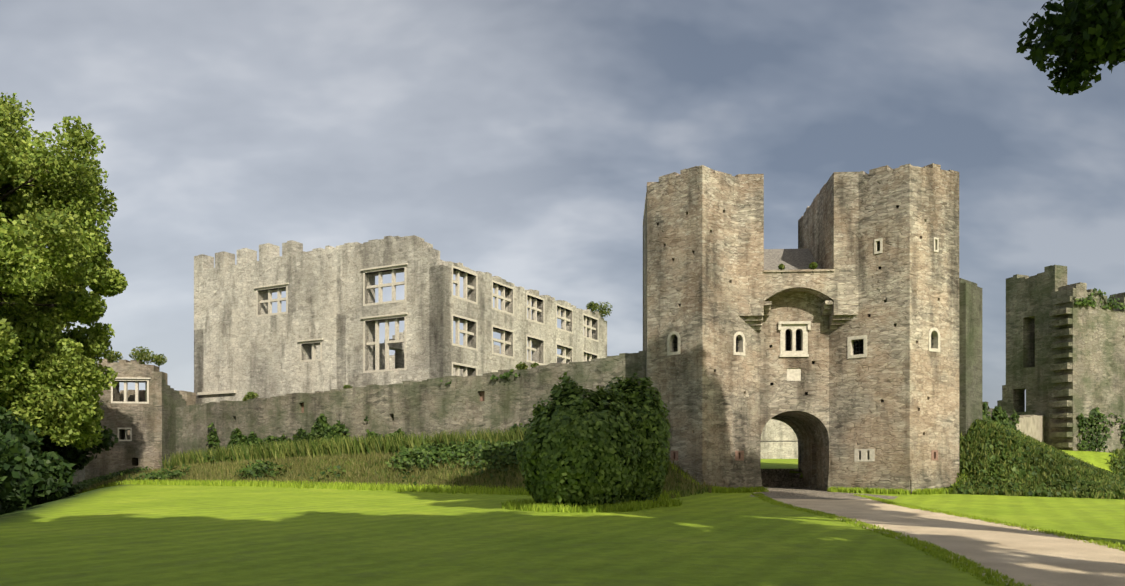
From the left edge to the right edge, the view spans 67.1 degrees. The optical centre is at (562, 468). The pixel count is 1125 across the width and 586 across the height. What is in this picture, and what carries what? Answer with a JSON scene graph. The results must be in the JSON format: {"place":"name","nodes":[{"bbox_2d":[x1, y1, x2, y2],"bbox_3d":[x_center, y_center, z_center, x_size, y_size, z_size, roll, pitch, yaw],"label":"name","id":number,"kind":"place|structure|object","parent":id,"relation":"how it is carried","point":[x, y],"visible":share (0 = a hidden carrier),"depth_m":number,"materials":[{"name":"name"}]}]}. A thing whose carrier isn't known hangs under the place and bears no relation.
{"place":"outdoors","nodes":[
{"label":"outdoors","id":0,"kind":"place"},
{"bbox_2d":[0,439,1124,585],"bbox_3d":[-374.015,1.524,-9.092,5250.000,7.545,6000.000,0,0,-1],"label":"ground","id":1,"kind":"structure","parent":0,"point":[155,535],"depth_m":16.22,"materials":[{"name":"green plant"}]},
{"bbox_2d":[0,431,31,514],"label":"shrub leaves","id":2,"kind":"object","parent":1,"relation":"on","point":[13,455],"visible":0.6,"depth_m":24.27,"materials":[{"name":"green plant"}]},
{"bbox_2d":[0,415,43,509],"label":"bush","id":3,"kind":"object","parent":1,"relation":"on","point":[26,436],"visible":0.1,"depth_m":36.77,"materials":[{"name":"green plant"}]},
{"bbox_2d":[0,298,104,450],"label":"tree leaves","id":4,"kind":"object","parent":1,"relation":"on","point":[55,401],"depth_m":38.76,"materials":[{"name":"green plant"}]},
{"bbox_2d":[0,92,127,406],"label":"tree","id":5,"kind":"object","parent":1,"relation":"on","point":[77,250],"depth_m":39.15,"materials":[{"name":"green plant"}]},
{"bbox_2d":[23,419,118,501],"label":"shrub leaves","id":6,"kind":"object","parent":1,"relation":"on","point":[70,453],"visible":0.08,"depth_m":45.72,"materials":[{"name":"green plant"}]},
{"bbox_2d":[72,359,195,484],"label":"small tower","id":7,"kind":"structure","parent":1,"relation":"on","point":[141,424],"depth_m":56.98,"materials":[{"name":"stone"}]},
{"bbox_2d":[71,439,523,493],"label":"bank brambles","id":8,"kind":"object","parent":1,"relation":"on","point":[421,454],"visible":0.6,"depth_m":41.28,"materials":[{"name":"green plant"}]},
{"bbox_2d":[158,426,526,469],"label":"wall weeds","id":9,"kind":"object","parent":1,"relation":"on","point":[366,446],"depth_m":46.78,"materials":[{"name":"green plant"}]},
{"bbox_2d":[75,478,680,498],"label":"bank grass","id":10,"kind":"structure","parent":1,"relation":"on","point":[430,488],"depth_m":38.53,"materials":[{"name":"green plant"}]},
{"bbox_2d":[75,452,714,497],"bbox_3d":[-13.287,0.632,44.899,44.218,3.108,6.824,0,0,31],"label":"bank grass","id":11,"kind":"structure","parent":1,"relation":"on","point":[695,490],"depth_m":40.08,"materials":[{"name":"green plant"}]},
{"bbox_2d":[76,446,715,497],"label":"dry bank grass","id":12,"kind":"structure","parent":1,"relation":"on","point":[192,470],"depth_m":42.57,"materials":[{"name":"plant"}]},
{"bbox_2d":[194,235,606,403],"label":"ruined house","id":13,"kind":"structure","parent":1,"relation":"on","point":[321,333],"depth_m":57.10,"materials":[{"name":"stone"}]},
{"bbox_2d":[501,496,682,512],"bbox_3d":[1.005,1.061,26.197,5.762,0.381,5.311,0,0,-1],"label":"grass tuft","id":14,"kind":"object","parent":1,"relation":"on","point":[534,506],"visible":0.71,"depth_m":24.56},
{"bbox_2d":[515,372,671,506],"bbox_3d":[0.997,-0.906,26.492,3.845,4.366,5.554,0,0,37],"label":"shrub","id":15,"kind":"object","parent":1,"relation":"on","point":[632,477],"depth_m":25.00,"materials":[{"name":"green plant"}]},
{"bbox_2d":[176,351,1043,455],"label":"curtain walls","id":16,"kind":"structure","parent":1,"relation":"on","point":[459,403],"depth_m":45.63,"materials":[{"name":"stone"}]},
{"bbox_2d":[96,262,817,400],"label":"wall plants","id":17,"kind":"object","parent":16,"relation":"on","point":[145,355],"depth_m":57.17,"materials":[{"name":"green plant"}]},
{"bbox_2d":[206,288,1124,451],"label":"ivy","id":18,"kind":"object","parent":1,"relation":"on","point":[321,426],"depth_m":48.20,"materials":[{"name":"green plant"}]},
{"bbox_2d":[761,419,797,458],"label":"courtyard wall","id":19,"kind":"structure","parent":1,"relation":"on","point":[775,430],"depth_m":69.68,"materials":[{"name":"stone"}]},
{"bbox_2d":[643,163,981,493],"bbox_3d":[11.056,-5.458,39.024,15.048,14.109,10.253,0,0,-1],"label":"gatehouse","id":20,"kind":"object","parent":1,"relation":"on","point":[854,359],"visible":0.96,"depth_m":35.47,"materials":[{"name":"stone"}]},
{"bbox_2d":[669,460,967,494],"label":"grass tufts","id":21,"kind":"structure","parent":1,"relation":"on","point":[900,491],"depth_m":34.64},
{"bbox_2d":[750,487,896,499],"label":"gate apron cobbles","id":22,"kind":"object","parent":1,"relation":"on","point":[793,492],"visible":0.8,"depth_m":33.59,"materials":[{"name":"grey stone"}]},
{"bbox_2d":[752,493,1124,585],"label":"path verge grass","id":23,"kind":"structure","parent":1,"relation":"on","point":[943,554],"depth_m":16.38,"materials":[{"name":"green plant"}]},
{"bbox_2d":[937,417,1124,498],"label":"bank ivy","id":24,"kind":"object","parent":1,"relation":"on","point":[991,458],"visible":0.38,"depth_m":34.70,"materials":[{"name":"green plant"}]},
{"bbox_2d":[997,265,1124,451],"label":"ruin","id":25,"kind":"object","parent":1,"relation":"on","point":[1065,360],"visible":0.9,"depth_m":48.74,"materials":[{"name":"stone"}]},
{"bbox_2d":[0,0,1124,411],"label":"sky","id":26,"kind":"structure","parent":0,"point":[523,141],"materials":[{"name":"grey"}]},
{"bbox_2d":[754,492,1124,585],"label":"path gravel","id":27,"kind":"structure","parent":0,"point":[1026,557],"depth_m":15.49,"materials":[{"name":"beige gravel"}]},
{"bbox_2d":[1016,0,1124,94],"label":"leaves","id":28,"kind":"object","parent":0,"point":[1099,39],"depth_m":14.48,"materials":[{"name":"green plant"}]},
{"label":"shrub wood","id":29,"kind":"object","parent":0,"visible":0},
{"bbox_2d":[0,406,77,509],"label":"shrub leaves","id":30,"kind":"object","parent":29,"relation":"attached to","point":[49,477],"visible":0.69,"depth_m":30.93,"materials":[{"name":"green plant"}]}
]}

